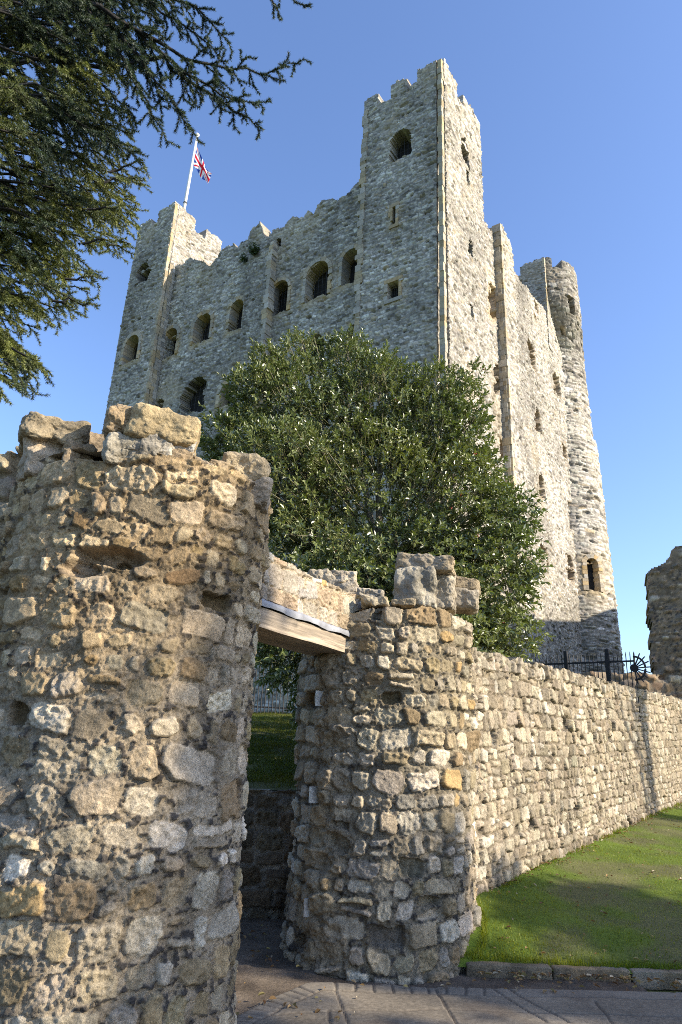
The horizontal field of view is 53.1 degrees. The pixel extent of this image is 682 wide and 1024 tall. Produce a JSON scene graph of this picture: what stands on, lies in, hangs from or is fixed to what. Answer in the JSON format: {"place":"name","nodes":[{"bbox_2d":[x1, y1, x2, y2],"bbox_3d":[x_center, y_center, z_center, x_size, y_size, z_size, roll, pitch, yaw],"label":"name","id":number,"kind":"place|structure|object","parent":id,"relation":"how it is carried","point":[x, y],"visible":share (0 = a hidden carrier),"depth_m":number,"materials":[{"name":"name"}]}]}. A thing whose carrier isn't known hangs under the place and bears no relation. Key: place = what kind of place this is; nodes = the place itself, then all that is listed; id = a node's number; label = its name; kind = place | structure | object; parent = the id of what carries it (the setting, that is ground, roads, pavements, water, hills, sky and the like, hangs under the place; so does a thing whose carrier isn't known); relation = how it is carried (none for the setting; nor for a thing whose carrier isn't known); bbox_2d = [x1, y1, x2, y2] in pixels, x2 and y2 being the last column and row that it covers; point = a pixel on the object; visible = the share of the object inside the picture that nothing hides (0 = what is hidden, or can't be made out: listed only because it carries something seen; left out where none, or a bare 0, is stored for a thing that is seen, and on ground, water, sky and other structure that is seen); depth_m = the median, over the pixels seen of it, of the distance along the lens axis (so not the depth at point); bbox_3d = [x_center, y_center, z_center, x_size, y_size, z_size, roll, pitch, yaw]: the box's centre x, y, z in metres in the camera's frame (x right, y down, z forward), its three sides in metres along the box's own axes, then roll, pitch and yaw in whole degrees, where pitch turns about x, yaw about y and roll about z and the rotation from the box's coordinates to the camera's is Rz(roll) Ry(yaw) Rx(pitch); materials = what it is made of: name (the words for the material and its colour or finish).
{"place":"outdoors","nodes":[
{"label":"outdoors","id":0,"kind":"place"},
{"bbox_2d":[246,711,297,789],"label":"grass bank","id":1,"kind":"structure","parent":0,"point":[257,786],"depth_m":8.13,"materials":[{"name":"plant"}]},
{"bbox_2d":[253,655,295,713],"bbox_3d":[-1.043,3.592,14.574,3.120,1.410,0.062,4,-19,-5],"label":"iron railing","id":2,"kind":"object","parent":1,"relation":"on","point":[268,707],"visible":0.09,"depth_m":14.38,"materials":[{"name":"black metal"}]},
{"bbox_2d":[101,58,624,712],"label":"castle keep","id":3,"kind":"structure","parent":1,"relation":"on","point":[403,248],"depth_m":40.52,"materials":[{"name":"stone"}]},
{"bbox_2d":[119,331,141,365],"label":"window","id":4,"kind":"structure","parent":3,"relation":"in","point":[135,337],"depth_m":46.46,"materials":[{"name":"stone"}]},
{"bbox_2d":[166,324,180,355],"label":"window","id":5,"kind":"structure","parent":3,"relation":"in","point":[173,330],"depth_m":45.58,"materials":[{"name":"stone"}]},
{"bbox_2d":[183,133,198,208],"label":"flagpole","id":6,"kind":"object","parent":3,"relation":"on","point":[189,180],"visible":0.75,"depth_m":52.62,"materials":[{"name":"white metal"}]},
{"bbox_2d":[194,146,211,182],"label":"flag","id":7,"kind":"object","parent":6,"relation":"attached to","point":[203,171],"visible":1,"depth_m":53.05,"materials":[{"name":"fabric"}]},
{"bbox_2d":[189,383,206,411],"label":"window","id":8,"kind":"structure","parent":3,"relation":"in","point":[194,405],"depth_m":42.93,"materials":[{"name":"metal"}]},
{"bbox_2d":[189,310,214,345],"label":"window","id":9,"kind":"structure","parent":3,"relation":"in","point":[196,330],"depth_m":44.16,"materials":[{"name":"stone"}]},
{"bbox_2d":[214,381,234,407],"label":"window","id":10,"kind":"structure","parent":3,"relation":"in","point":[222,398],"depth_m":40.59,"materials":[{"name":"stone"}]},
{"bbox_2d":[225,296,244,330],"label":"window","id":11,"kind":"structure","parent":3,"relation":"in","point":[231,317],"depth_m":42.55,"materials":[{"name":"stone"}]},
{"bbox_2d":[239,252,247,263],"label":"wall plant","id":12,"kind":"object","parent":3,"relation":"attached to","point":[242,259],"depth_m":43.01,"materials":[{"name":"green plant"}]},
{"bbox_2d":[248,242,260,255],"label":"wall plant","id":13,"kind":"object","parent":3,"relation":"attached to","point":[253,250],"depth_m":41.83,"materials":[{"name":"green plant"}]},
{"bbox_2d":[274,277,291,313],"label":"window","id":14,"kind":"structure","parent":3,"relation":"in","point":[285,297],"depth_m":40.77,"materials":[{"name":"stone"}]},
{"bbox_2d":[301,257,332,302],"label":"window","id":15,"kind":"structure","parent":3,"relation":"in","point":[323,285],"depth_m":39.39,"materials":[{"name":"stone"}]},
{"bbox_2d":[312,341,325,366],"bbox_3d":[-1.124,-8.493,37.920,2.123,2.809,0.020,-10,-23,32],"label":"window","id":16,"kind":"structure","parent":3,"relation":"in","point":[323,341],"depth_m":38.23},
{"bbox_2d":[338,244,357,285],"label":"window","id":17,"kind":"structure","parent":3,"relation":"in","point":[349,254],"depth_m":38.18,"materials":[{"name":"stone"}]},
{"bbox_2d":[341,320,354,356],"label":"window","id":18,"kind":"structure","parent":3,"relation":"in","point":[346,328],"depth_m":36.22,"materials":[{"name":"stone"}]},
{"bbox_2d":[383,274,402,305],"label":"window","id":19,"kind":"structure","parent":3,"relation":"in","point":[396,295],"depth_m":34.13,"materials":[{"name":"stone"}]},
{"bbox_2d":[388,201,399,229],"bbox_3d":[2.769,-15.494,35.683,0.629,1.573,0.129,-10,-23,32],"label":"window","id":20,"kind":"structure","parent":3,"relation":"in","point":[395,205],"depth_m":35.66,"materials":[{"name":"stone"}]},
{"bbox_2d":[395,135,411,158],"bbox_3d":[3.588,-19.858,37.664,1.835,2.510,0.352,-10,-23,32],"label":"window","id":21,"kind":"structure","parent":3,"relation":"in","point":[405,149],"depth_m":37.98,"materials":[{"name":"metal"}]},
{"bbox_2d":[581,554,603,591],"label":"window","id":22,"kind":"structure","parent":3,"relation":"in","point":[588,583],"depth_m":46.49,"materials":[{"name":"stone"}]},
{"bbox_2d":[197,323,555,740],"bbox_3d":[1.122,0.751,10.566,4.462,8.329,6.287,-16,-26,42],"label":"holly tree","id":23,"kind":"object","parent":1,"relation":"on","point":[310,453],"visible":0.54,"depth_m":9.95,"materials":[{"name":"green plant"}]},
{"bbox_2d":[583,671,681,697],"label":"wall","id":24,"kind":"structure","parent":1,"relation":"on","point":[666,684],"depth_m":16.32,"materials":[{"name":"stone"}]},
{"bbox_2d":[644,546,681,675],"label":"ruined wall","id":25,"kind":"structure","parent":1,"relation":"on","point":[663,583],"depth_m":17.34,"materials":[{"name":"stone"}]},
{"bbox_2d":[0,0,681,673],"label":"sky","id":26,"kind":"structure","parent":0,"point":[576,104],"materials":[{"name":"blue"}]},
{"bbox_2d":[235,917,647,1015],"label":"dirt path","id":27,"kind":"structure","parent":0,"point":[257,973],"depth_m":4.66,"materials":[{"name":"soil"}]},
{"bbox_2d":[0,446,22,547],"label":"garden wall","id":28,"kind":"structure","parent":27,"relation":"on","point":[9,461],"depth_m":4.59,"materials":[{"name":"stone"}]},
{"bbox_2d":[0,402,272,1023],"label":"gate pier","id":29,"kind":"structure","parent":27,"relation":"on","point":[135,562],"depth_m":3.34,"materials":[{"name":"stone"}]},
{"bbox_2d":[257,552,361,655],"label":"gate lintel","id":30,"kind":"structure","parent":29,"relation":"attached to","point":[303,612],"depth_m":4.87,"materials":[{"name":"beige stone"}]},
{"bbox_2d":[239,788,295,919],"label":"retaining wall","id":31,"kind":"structure","parent":27,"relation":"on","point":[267,843],"depth_m":6.26,"materials":[{"name":"stone"}]},
{"bbox_2d":[279,552,481,984],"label":"gate pier","id":32,"kind":"structure","parent":27,"relation":"on","point":[381,887],"depth_m":5.08,"materials":[{"name":"stone"}]},
{"bbox_2d":[307,568,358,593],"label":"parapet","id":33,"kind":"structure","parent":32,"relation":"on","point":[345,581],"depth_m":6.55,"materials":[{"name":"stone"}]},
{"bbox_2d":[236,725,681,1019],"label":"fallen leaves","id":34,"kind":"object","parent":27,"relation":"on","point":[523,974],"visible":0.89,"depth_m":4.75,"materials":[{"name":"brown plant"}]},
{"bbox_2d":[465,961,552,979],"bbox_3d":[1.182,3.258,4.817,0.607,0.123,0.101,3,-19,0],"label":"kerb stone","id":35,"kind":"object","parent":27,"relation":"on","point":[472,968],"visible":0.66,"depth_m":4.79,"materials":[{"name":"grey stone"}]},
{"bbox_2d":[470,647,681,895],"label":"boundary wall","id":36,"kind":"structure","parent":27,"relation":"on","point":[566,761],"depth_m":8.01,"materials":[{"name":"stone"}]},
{"bbox_2d":[532,649,650,720],"bbox_3d":[4.602,3.214,12.594,2.196,1.310,0.065,-12,-24,36],"label":"iron railing","id":37,"kind":"object","parent":36,"relation":"on","point":[634,667],"visible":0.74,"depth_m":12.46,"materials":[{"name":"black metal"}]},
{"bbox_2d":[551,965,630,981],"bbox_3d":[1.766,3.286,4.824,0.554,0.117,0.095,3,-19,0],"label":"kerb stone","id":38,"kind":"object","parent":27,"relation":"on","point":[575,971],"visible":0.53,"depth_m":4.80,"materials":[{"name":"grey stone"}]},
{"bbox_2d":[237,982,681,1023],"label":"pavement","id":39,"kind":"structure","parent":0,"point":[384,1004],"depth_m":4.12,"materials":[{"name":"stone"}]},
{"bbox_2d":[457,802,681,974],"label":"lawn","id":40,"kind":"structure","parent":0,"point":[620,869],"depth_m":5.93,"materials":[{"name":"plant"}]},
{"bbox_2d":[646,990,681,992],"bbox_3d":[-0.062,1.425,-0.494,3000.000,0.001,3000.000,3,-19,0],"label":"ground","id":41,"kind":"structure","parent":0,"point":[673,991],"depth_m":4.77,"materials":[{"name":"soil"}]},
{"bbox_2d":[0,0,312,405],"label":"cedar tree","id":42,"kind":"object","parent":41,"relation":"on","point":[24,28],"visible":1,"depth_m":7.68,"materials":[{"name":"green plant"}]},
{"bbox_2d":[630,968,681,990],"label":"kerb stone","id":43,"kind":"object","parent":41,"relation":"on","point":[643,974],"visible":0.7,"depth_m":4.80,"materials":[{"name":"grey stone"}]}
]}

